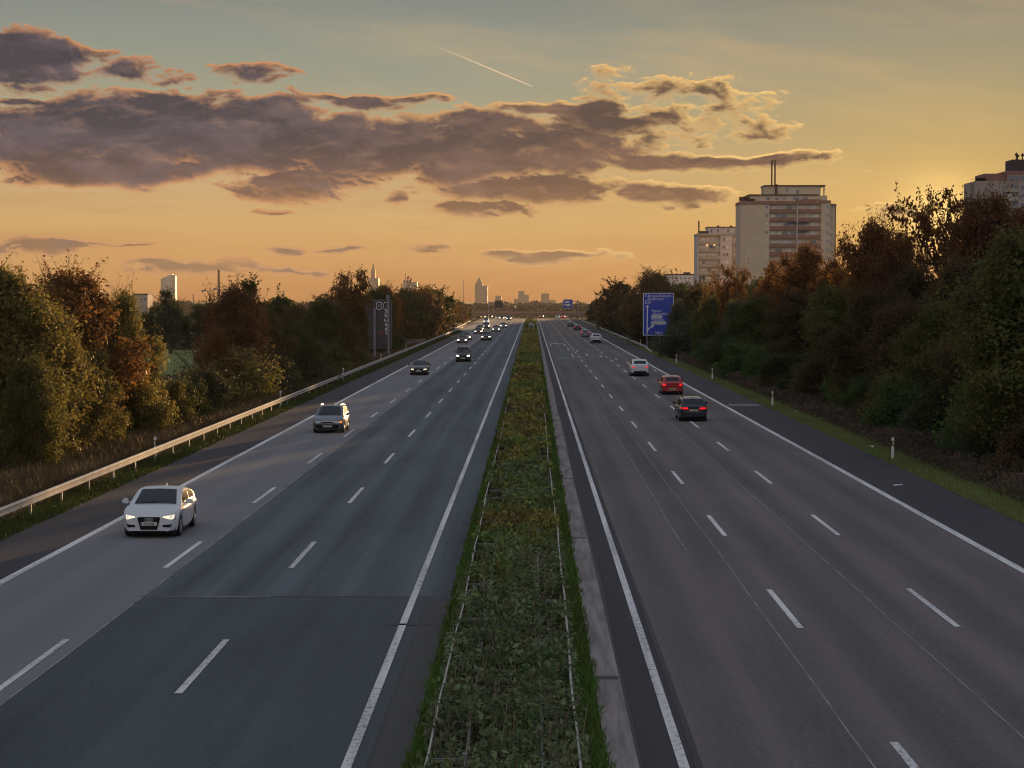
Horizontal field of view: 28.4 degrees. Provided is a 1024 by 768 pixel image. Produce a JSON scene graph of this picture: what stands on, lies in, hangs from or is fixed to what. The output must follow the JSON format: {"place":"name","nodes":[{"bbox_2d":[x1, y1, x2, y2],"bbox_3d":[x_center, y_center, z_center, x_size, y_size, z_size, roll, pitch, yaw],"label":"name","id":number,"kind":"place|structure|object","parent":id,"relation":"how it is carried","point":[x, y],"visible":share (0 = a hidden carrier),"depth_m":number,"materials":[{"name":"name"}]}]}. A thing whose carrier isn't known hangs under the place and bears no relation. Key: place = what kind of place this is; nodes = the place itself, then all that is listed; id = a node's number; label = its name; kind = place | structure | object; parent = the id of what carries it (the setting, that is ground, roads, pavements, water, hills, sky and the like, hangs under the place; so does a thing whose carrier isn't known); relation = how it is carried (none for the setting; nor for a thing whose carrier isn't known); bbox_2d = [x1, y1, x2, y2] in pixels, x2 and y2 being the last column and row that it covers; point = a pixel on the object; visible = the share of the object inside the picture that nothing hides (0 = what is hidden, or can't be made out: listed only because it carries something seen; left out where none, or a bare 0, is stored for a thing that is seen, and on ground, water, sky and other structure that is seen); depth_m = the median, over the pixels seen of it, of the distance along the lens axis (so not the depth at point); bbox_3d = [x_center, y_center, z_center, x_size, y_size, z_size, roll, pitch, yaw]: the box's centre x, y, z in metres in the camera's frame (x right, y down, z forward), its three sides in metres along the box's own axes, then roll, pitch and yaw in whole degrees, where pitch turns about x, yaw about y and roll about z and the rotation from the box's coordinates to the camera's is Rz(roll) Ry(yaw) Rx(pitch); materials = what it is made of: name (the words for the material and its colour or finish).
{"place":"outdoors","nodes":[
{"label":"outdoors","id":0,"kind":"place"},
{"bbox_2d":[108,350,199,374],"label":"field","id":1,"kind":"structure","parent":0,"point":[172,367],"depth_m":260.97,"materials":[{"name":"plant"}]},
{"bbox_2d":[122,483,196,534],"bbox_3d":[-11.380,4.030,65.519,2.250,1.460,4.314,0,2,1],"label":"car","id":2,"kind":"object","parent":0,"point":[163,509],"visible":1,"depth_m":64.16,"materials":[{"name":"grey paint"}]},
{"bbox_2d":[0,597,425,767],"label":"road","id":3,"kind":"structure","parent":0,"point":[283,682],"depth_m":38.87,"materials":[{"name":"grey asphalt"}]},
{"bbox_2d":[366,597,427,767],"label":"road joint","id":4,"kind":"object","parent":3,"relation":"on","point":[390,701],"visible":1,"depth_m":38.53,"materials":[{"name":"black"}]},
{"bbox_2d":[369,597,451,767],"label":"gutter","id":5,"kind":"object","parent":3,"relation":"on","point":[402,715],"visible":0.8,"depth_m":38.45,"materials":[{"name":"concrete"}]},
{"bbox_2d":[0,328,454,521],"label":"dry grass","id":6,"kind":"structure","parent":0,"point":[21,484],"depth_m":96.84,"materials":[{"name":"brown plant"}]},
{"bbox_2d":[0,319,483,579],"bbox_3d":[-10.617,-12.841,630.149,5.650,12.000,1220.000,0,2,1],"label":"shoulder","id":7,"kind":"object","parent":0,"point":[27,547],"visible":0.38,"depth_m":83.79},
{"bbox_2d":[0,339,456,584],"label":"edge line","id":8,"kind":"object","parent":7,"relation":"on","point":[37,562],"visible":0.75,"depth_m":68.81,"materials":[{"name":"paint"}]},
{"bbox_2d":[0,327,462,516],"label":"guardrail","id":9,"kind":"object","parent":7,"relation":"on","point":[29,501],"visible":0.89,"depth_m":92.76,"materials":[{"name":"metal"}]},
{"bbox_2d":[0,319,505,703],"bbox_3d":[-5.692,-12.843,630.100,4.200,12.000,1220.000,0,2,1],"label":"road","id":10,"kind":"structure","parent":0,"point":[79,593],"depth_m":59.68,"materials":[{"name":"grey asphalt"}]},
{"bbox_2d":[0,330,489,690],"bbox_3d":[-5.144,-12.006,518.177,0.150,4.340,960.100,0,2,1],"label":"lane line","id":11,"kind":"object","parent":10,"relation":"on","point":[31,665],"visible":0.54,"depth_m":44.00,"materials":[{"name":"paint"}]},
{"bbox_2d":[0,323,500,705],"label":"road joint","id":12,"kind":"object","parent":10,"relation":"on","point":[6,700],"visible":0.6,"depth_m":52.39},
{"bbox_2d":[310,404,349,431],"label":"car","id":13,"kind":"object","parent":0,"point":[331,417],"visible":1,"depth_m":113.90,"materials":[{"name":"silver metal"}]},
{"bbox_2d":[145,319,525,596],"bbox_3d":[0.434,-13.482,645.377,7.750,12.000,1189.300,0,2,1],"label":"road","id":14,"kind":"structure","parent":0,"point":[376,537],"depth_m":71.84,"materials":[{"name":"grey asphalt"}]},
{"bbox_2d":[175,318,515,692],"bbox_3d":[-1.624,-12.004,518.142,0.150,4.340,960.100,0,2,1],"label":"lane line","id":15,"kind":"object","parent":14,"relation":"on","point":[199,669],"visible":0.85,"depth_m":43.75,"materials":[{"name":"paint"}]},
{"bbox_2d":[341,318,524,767],"bbox_3d":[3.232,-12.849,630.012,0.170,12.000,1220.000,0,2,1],"label":"edge line","id":16,"kind":"object","parent":14,"relation":"on","point":[350,755],"visible":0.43,"depth_m":45.59,"materials":[{"name":"paint"}]},
{"bbox_2d":[397,323,620,767],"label":"median grass","id":17,"kind":"structure","parent":0,"point":[584,668],"depth_m":44.56,"materials":[{"name":"green plant"}]},
{"bbox_2d":[0,302,1023,765],"bbox_3d":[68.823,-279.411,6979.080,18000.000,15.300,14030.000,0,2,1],"label":"ground","id":18,"kind":"structure","parent":0,"point":[494,436],"depth_m":204.51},
{"bbox_2d":[0,346,72,470],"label":"bushy tree","id":19,"kind":"object","parent":18,"relation":"on","point":[27,389],"visible":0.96,"depth_m":92.46,"materials":[{"name":"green plant"}]},
{"bbox_2d":[0,260,81,467],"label":"bushy tree","id":20,"kind":"object","parent":18,"relation":"on","point":[26,324],"visible":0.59,"depth_m":96.03,"materials":[{"name":"green plant"}]},
{"bbox_2d":[2,288,112,455],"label":"bushy tree","id":21,"kind":"object","parent":18,"relation":"on","point":[74,354],"visible":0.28,"depth_m":100.57,"materials":[{"name":"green plant"}]},
{"bbox_2d":[25,249,160,444],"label":"autumn tree","id":22,"kind":"object","parent":18,"relation":"on","point":[82,298],"visible":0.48,"depth_m":110.85,"materials":[{"name":"orange plant"}]},
{"bbox_2d":[73,339,133,448],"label":"bushy tree","id":23,"kind":"object","parent":18,"relation":"on","point":[103,409],"visible":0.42,"depth_m":106.12,"materials":[{"name":"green plant"}]},
{"bbox_2d":[96,272,174,441],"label":"bushy tree","id":24,"kind":"object","parent":18,"relation":"on","point":[128,322],"visible":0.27,"depth_m":116.02,"materials":[{"name":"green plant"}]},
{"bbox_2d":[108,328,182,433],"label":"shrub","id":25,"kind":"object","parent":18,"relation":"on","point":[140,421],"visible":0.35,"depth_m":117.91,"materials":[{"name":"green plant"}]},
{"bbox_2d":[152,286,184,352],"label":"slender tree","id":26,"kind":"object","parent":18,"relation":"on","point":[170,322],"visible":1,"depth_m":299.46,"materials":[{"name":"green plant"}]},
{"bbox_2d":[145,294,196,348],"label":"bushy tree","id":27,"kind":"object","parent":18,"relation":"on","point":[185,324],"visible":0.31,"depth_m":329.32,"materials":[{"name":"green plant"}]},
{"bbox_2d":[145,367,206,426],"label":"shrub","id":28,"kind":"object","parent":18,"relation":"on","point":[175,392],"visible":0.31,"depth_m":123.35,"materials":[{"name":"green plant"}]},
{"bbox_2d":[181,370,216,418],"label":"shrub","id":29,"kind":"object","parent":18,"relation":"on","point":[205,408],"visible":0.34,"depth_m":132.12,"materials":[{"name":"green plant"}]},
{"bbox_2d":[167,353,239,411],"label":"shrub","id":30,"kind":"object","parent":18,"relation":"on","point":[216,388],"visible":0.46,"depth_m":137.48,"materials":[{"name":"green plant"}]},
{"bbox_2d":[189,321,244,403],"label":"bushy tree","id":31,"kind":"object","parent":18,"relation":"on","point":[217,343],"visible":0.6,"depth_m":149.61,"materials":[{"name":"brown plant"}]},
{"bbox_2d":[185,272,273,366],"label":"autumn tree","id":32,"kind":"object","parent":18,"relation":"on","point":[235,312],"visible":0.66,"depth_m":156.91,"materials":[{"name":"brown plant"}]},
{"bbox_2d":[168,325,291,404],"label":"shrub","id":33,"kind":"object","parent":18,"relation":"on","point":[250,386],"visible":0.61,"depth_m":149.31,"materials":[{"name":"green plant"}]},
{"bbox_2d":[0,330,461,540],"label":"verge grass","id":34,"kind":"structure","parent":18,"relation":"on","point":[21,521],"depth_m":90.35,"materials":[{"name":"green plant"}]},
{"bbox_2d":[249,299,304,384],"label":"bushy tree","id":35,"kind":"object","parent":18,"relation":"on","point":[276,338],"visible":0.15,"depth_m":168.31,"materials":[{"name":"green plant"}]},
{"bbox_2d":[254,349,307,394],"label":"shrub","id":36,"kind":"object","parent":18,"relation":"on","point":[291,380],"visible":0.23,"depth_m":159.43,"materials":[{"name":"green plant"}]},
{"bbox_2d":[275,301,311,342],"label":"autumn tree","id":37,"kind":"object","parent":18,"relation":"on","point":[293,313],"visible":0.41,"depth_m":299.73,"materials":[{"name":"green plant"}]},
{"bbox_2d":[274,317,328,384],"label":"bushy tree","id":38,"kind":"object","parent":18,"relation":"on","point":[286,330],"visible":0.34,"depth_m":175.79,"materials":[{"name":"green plant"}]},
{"bbox_2d":[279,334,347,384],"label":"shrub","id":39,"kind":"object","parent":18,"relation":"on","point":[322,372],"visible":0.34,"depth_m":177.62,"materials":[{"name":"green plant"}]},
{"bbox_2d":[298,293,347,368],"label":"bushy tree","id":40,"kind":"object","parent":18,"relation":"on","point":[323,317],"visible":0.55,"depth_m":214.56,"materials":[{"name":"green plant"}]},
{"bbox_2d":[314,335,361,373],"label":"shrub","id":41,"kind":"object","parent":18,"relation":"on","point":[333,353],"visible":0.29,"depth_m":204.20,"materials":[{"name":"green plant"}]},
{"bbox_2d":[330,298,366,365],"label":"bushy tree","id":42,"kind":"object","parent":18,"relation":"on","point":[351,337],"visible":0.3,"depth_m":221.56,"materials":[{"name":"green plant"}]},
{"bbox_2d":[326,264,374,333],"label":"airy tree","id":43,"kind":"object","parent":18,"relation":"on","point":[345,290],"visible":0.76,"depth_m":238.70,"materials":[{"name":"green plant"}]},
{"bbox_2d":[115,300,589,319],"bbox_3d":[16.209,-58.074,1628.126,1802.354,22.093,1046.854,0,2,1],"label":"distant wood","id":44,"kind":"object","parent":18,"relation":"on","point":[528,306],"visible":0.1,"depth_m":1496.93,"materials":[{"name":"plant"}]},
{"bbox_2d":[341,297,371,359],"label":"bushy tree","id":45,"kind":"object","parent":18,"relation":"on","point":[362,325],"visible":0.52,"depth_m":239.21,"materials":[{"name":"green plant"}]},
{"bbox_2d":[366,295,391,357],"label":"direction sign","id":46,"kind":"object","parent":18,"relation":"on","point":[380,321],"visible":0.99,"depth_m":258.01,"materials":[{"name":"grey metal"}]},
{"bbox_2d":[361,284,405,352],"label":"bushy tree","id":47,"kind":"object","parent":18,"relation":"on","point":[379,294],"visible":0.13,"depth_m":290.10,"materials":[{"name":"green plant"}]},
{"bbox_2d":[393,287,425,343],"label":"roadside tree","id":48,"kind":"object","parent":18,"relation":"on","point":[407,309],"visible":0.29,"depth_m":332.47,"materials":[{"name":"green plant"}]},
{"bbox_2d":[424,398,514,766],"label":"guardrail","id":49,"kind":"object","parent":18,"relation":"on","point":[437,711],"visible":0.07,"depth_m":38.10,"materials":[{"name":"metal"}]},
{"bbox_2d":[412,318,604,767],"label":"median shrubs","id":50,"kind":"object","parent":18,"relation":"on","point":[510,673],"visible":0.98,"depth_m":41.12,"materials":[{"name":"green plant"}]},
{"bbox_2d":[470,311,585,318],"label":"bridge","id":51,"kind":"structure","parent":18,"relation":"on","point":[530,314],"depth_m":1329.14,"materials":[{"name":"grey concrete"}]},
{"bbox_2d":[536,375,581,767],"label":"guardrail","id":52,"kind":"object","parent":18,"relation":"on","point":[571,687],"visible":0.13,"depth_m":40.71,"materials":[{"name":"metal"}]},
{"bbox_2d":[593,276,635,330],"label":"roadside tree","id":53,"kind":"object","parent":18,"relation":"on","point":[611,305],"visible":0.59,"depth_m":467.28,"materials":[{"name":"green plant"}]},
{"bbox_2d":[616,266,684,345],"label":"bushy tree","id":54,"kind":"object","parent":18,"relation":"on","point":[656,282],"visible":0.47,"depth_m":339.25,"materials":[{"name":"green plant"}]},
{"bbox_2d":[643,293,673,345],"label":"direction sign","id":55,"kind":"object","parent":18,"relation":"on","point":[656,307],"visible":0.98,"depth_m":299.61,"materials":[{"name":"blue"}]},
{"bbox_2d":[649,308,700,358],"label":"shrub","id":56,"kind":"object","parent":18,"relation":"on","point":[681,335],"visible":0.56,"depth_m":260.76,"materials":[{"name":"green plant"}]},
{"bbox_2d":[686,290,726,356],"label":"bushy tree","id":57,"kind":"object","parent":18,"relation":"on","point":[706,321],"visible":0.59,"depth_m":244.13,"materials":[{"name":"green plant"}]},
{"bbox_2d":[694,221,735,290],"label":"apartment block","id":58,"kind":"structure","parent":18,"relation":"on","point":[713,246],"depth_m":713.35,"materials":[{"name":"grey paint"}]},
{"bbox_2d":[700,292,748,355],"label":"bushy tree","id":59,"kind":"object","parent":18,"relation":"on","point":[730,305],"visible":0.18,"depth_m":219.02,"materials":[{"name":"green plant"}]},
{"bbox_2d":[701,258,754,334],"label":"airy tree","id":60,"kind":"object","parent":18,"relation":"on","point":[725,294],"visible":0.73,"depth_m":234.11,"materials":[{"name":"brown plant"}]},
{"bbox_2d":[708,334,763,378],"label":"shrub","id":61,"kind":"object","parent":18,"relation":"on","point":[732,363],"visible":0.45,"depth_m":194.50,"materials":[{"name":"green plant"}]},
{"bbox_2d":[721,286,776,346],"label":"bushy tree","id":62,"kind":"object","parent":18,"relation":"on","point":[753,325],"visible":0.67,"depth_m":198.97,"materials":[{"name":"green plant"}]},
{"bbox_2d":[753,341,814,388],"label":"shrub","id":63,"kind":"object","parent":18,"relation":"on","point":[780,362],"visible":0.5,"depth_m":168.47,"materials":[{"name":"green plant"}]},
{"bbox_2d":[735,160,836,284],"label":"apartment tower","id":64,"kind":"structure","parent":18,"relation":"on","point":[773,220],"depth_m":658.14,"materials":[{"name":"beige paint"}]},
{"bbox_2d":[760,280,820,359],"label":"bushy tree","id":65,"kind":"object","parent":18,"relation":"on","point":[784,333],"visible":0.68,"depth_m":178.73,"materials":[{"name":"green plant"}]},
{"bbox_2d":[761,237,847,322],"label":"autumn tree","id":66,"kind":"object","parent":18,"relation":"on","point":[806,260],"visible":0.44,"depth_m":204.17,"materials":[{"name":"brown plant"}]},
{"bbox_2d":[786,346,836,402],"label":"shrub","id":67,"kind":"object","parent":18,"relation":"on","point":[815,371],"visible":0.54,"depth_m":147.45,"materials":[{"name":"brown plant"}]},
{"bbox_2d":[789,277,859,379],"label":"bushy tree","id":68,"kind":"object","parent":18,"relation":"on","point":[832,311],"visible":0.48,"depth_m":153.01,"materials":[{"name":"green plant"}]},
{"bbox_2d":[804,252,850,329],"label":"autumn tree","id":69,"kind":"object","parent":18,"relation":"on","point":[826,267],"visible":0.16,"depth_m":193.68,"materials":[{"name":"brown plant"}]},
{"bbox_2d":[645,340,1023,503],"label":"dry brush","id":70,"kind":"object","parent":18,"relation":"on","point":[818,407],"visible":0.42,"depth_m":105.94,"materials":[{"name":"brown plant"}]},
{"bbox_2d":[828,364,875,413],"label":"shrub","id":71,"kind":"object","parent":18,"relation":"on","point":[855,392],"visible":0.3,"depth_m":130.00,"materials":[{"name":"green plant"}]},
{"bbox_2d":[809,278,896,395],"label":"bushy tree","id":72,"kind":"object","parent":18,"relation":"on","point":[842,350],"visible":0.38,"depth_m":139.14,"materials":[{"name":"green plant"}]},
{"bbox_2d":[823,205,913,317],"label":"autumn tree","id":73,"kind":"object","parent":18,"relation":"on","point":[870,237],"visible":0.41,"depth_m":169.74,"materials":[{"name":"brown plant"}]},
{"bbox_2d":[852,354,932,426],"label":"shrub","id":74,"kind":"object","parent":18,"relation":"on","point":[900,379],"visible":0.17,"depth_m":116.96,"materials":[{"name":"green plant"}]},
{"bbox_2d":[854,289,936,400],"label":"bushy tree","id":75,"kind":"object","parent":18,"relation":"on","point":[884,323],"visible":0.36,"depth_m":127.47,"materials":[{"name":"green plant"}]},
{"bbox_2d":[863,221,927,299],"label":"autumn tree","id":76,"kind":"object","parent":18,"relation":"on","point":[889,261],"visible":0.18,"depth_m":163.57,"materials":[{"name":"brown plant"}]},
{"bbox_2d":[860,364,942,433],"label":"shrub","id":77,"kind":"object","parent":18,"relation":"on","point":[893,402],"visible":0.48,"depth_m":114.71,"materials":[{"name":"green plant"}]},
{"bbox_2d":[861,257,944,352],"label":"bushy tree","id":78,"kind":"object","parent":18,"relation":"on","point":[913,282],"visible":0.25,"depth_m":138.40,"materials":[{"name":"green plant"}]},
{"bbox_2d":[890,385,951,441],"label":"shrub","id":79,"kind":"object","parent":18,"relation":"on","point":[909,421],"visible":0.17,"depth_m":108.48,"materials":[{"name":"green plant"}]},
{"bbox_2d":[886,291,962,394],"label":"bushy tree","id":80,"kind":"object","parent":18,"relation":"on","point":[933,324],"visible":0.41,"depth_m":117.84,"materials":[{"name":"green plant"}]},
{"bbox_2d":[882,181,989,299],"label":"airy tree","id":81,"kind":"object","parent":18,"relation":"on","point":[925,226],"visible":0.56,"depth_m":149.26,"materials":[{"name":"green plant"}]},
{"bbox_2d":[905,369,966,436],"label":"shrub","id":82,"kind":"object","parent":18,"relation":"on","point":[938,393],"visible":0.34,"depth_m":106.47,"materials":[{"name":"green plant"}]},
{"bbox_2d":[905,246,990,347],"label":"bushy tree","id":83,"kind":"object","parent":18,"relation":"on","point":[951,274],"visible":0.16,"depth_m":127.92,"materials":[{"name":"green plant"}]},
{"bbox_2d":[925,284,993,408],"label":"bushy tree","id":84,"kind":"object","parent":18,"relation":"on","point":[949,362],"visible":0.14,"depth_m":107.12,"materials":[{"name":"green plant"}]},
{"bbox_2d":[924,365,1011,452],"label":"shrub","id":85,"kind":"object","parent":18,"relation":"on","point":[945,429],"visible":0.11,"depth_m":97.13,"materials":[{"name":"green plant"}]},
{"bbox_2d":[928,172,1023,300],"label":"autumn tree","id":86,"kind":"object","parent":18,"relation":"on","point":[974,231],"visible":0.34,"depth_m":133.09,"materials":[{"name":"brown plant"}]},
{"bbox_2d":[935,204,1023,453],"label":"bushy tree","id":87,"kind":"object","parent":18,"relation":"on","point":[997,335],"visible":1,"depth_m":90.37,"materials":[{"name":"green plant"}]},
{"bbox_2d":[947,408,1015,463],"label":"shrub","id":88,"kind":"object","parent":18,"relation":"on","point":[967,447],"visible":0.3,"depth_m":93.59,"materials":[{"name":"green plant"}]},
{"bbox_2d":[964,152,1023,215],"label":"apartment tower","id":89,"kind":"structure","parent":18,"relation":"on","point":[1014,170],"depth_m":657.31,"materials":[{"name":"grey paint"}]},
{"bbox_2d":[982,411,1023,480],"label":"shrub","id":90,"kind":"object","parent":18,"relation":"on","point":[1012,447],"visible":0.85,"depth_m":86.01,"materials":[{"name":"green plant"}]},
{"bbox_2d":[0,0,1023,301],"label":"sky","id":91,"kind":"structure","parent":0,"point":[296,144],"materials":[{"name":"orange"}]},
{"bbox_2d":[537,319,695,767],"bbox_3d":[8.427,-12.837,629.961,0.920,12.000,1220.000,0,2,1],"label":"road","id":92,"kind":"structure","parent":0,"point":[655,746],"depth_m":45.66,"materials":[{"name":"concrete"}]},
{"bbox_2d":[536,322,638,767],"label":"gutter","id":93,"kind":"object","parent":92,"relation":"on","point":[616,722],"visible":0.72,"depth_m":45.63,"materials":[{"name":"concrete"}]},
{"bbox_2d":[539,331,642,767],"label":"road joint","id":94,"kind":"object","parent":93,"relation":"on","point":[601,588],"visible":0.97,"depth_m":47.19,"materials":[{"name":"black"}]},
{"bbox_2d":[538,319,689,767],"bbox_3d":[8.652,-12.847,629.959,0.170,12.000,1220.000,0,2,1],"label":"edge line","id":95,"kind":"object","parent":92,"relation":"on","point":[680,755],"visible":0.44,"depth_m":45.59,"materials":[{"name":"paint"}]},
{"bbox_2d":[543,331,702,767],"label":"road joint","id":96,"kind":"object","parent":92,"relation":"on","point":[692,746],"visible":0.98,"depth_m":41.72,"materials":[{"name":"black"}]},
{"bbox_2d":[672,395,707,420],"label":"car","id":97,"kind":"object","parent":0,"point":[690,407],"visible":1,"depth_m":124.27,"materials":[{"name":"black paint"}]},
{"bbox_2d":[539,319,1023,767],"bbox_3d":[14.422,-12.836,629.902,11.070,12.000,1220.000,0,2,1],"label":"road","id":98,"kind":"structure","parent":0,"point":[748,693],"depth_m":51.20,"materials":[{"name":"grey asphalt"}]},
{"bbox_2d":[550,322,918,767],"bbox_3d":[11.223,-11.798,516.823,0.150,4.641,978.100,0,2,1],"label":"lane line","id":99,"kind":"object","parent":98,"relation":"on","point":[904,755],"visible":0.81,"depth_m":48.83,"materials":[{"name":"paint"}]},
{"bbox_2d":[564,324,960,626],"bbox_3d":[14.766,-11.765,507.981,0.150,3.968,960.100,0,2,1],"label":"lane line","id":100,"kind":"object","parent":98,"relation":"on","point":[936,610],"visible":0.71,"depth_m":52.02,"materials":[{"name":"paint"}]},
{"bbox_2d":[571,321,1023,572],"bbox_3d":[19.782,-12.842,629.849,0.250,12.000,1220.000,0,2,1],"label":"edge line","id":101,"kind":"object","parent":98,"relation":"on","point":[990,552],"visible":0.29,"depth_m":77.23,"materials":[{"name":"paint"}]},
{"bbox_2d":[569,319,1023,567],"bbox_3d":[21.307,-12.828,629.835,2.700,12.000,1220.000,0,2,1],"label":"shoulder","id":102,"kind":"object","parent":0,"point":[997,532],"visible":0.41,"depth_m":86.67},
{"bbox_2d":[632,345,1023,523],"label":"verge grass","id":103,"kind":"structure","parent":0,"point":[1007,506],"depth_m":97.77,"materials":[{"name":"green plant"}]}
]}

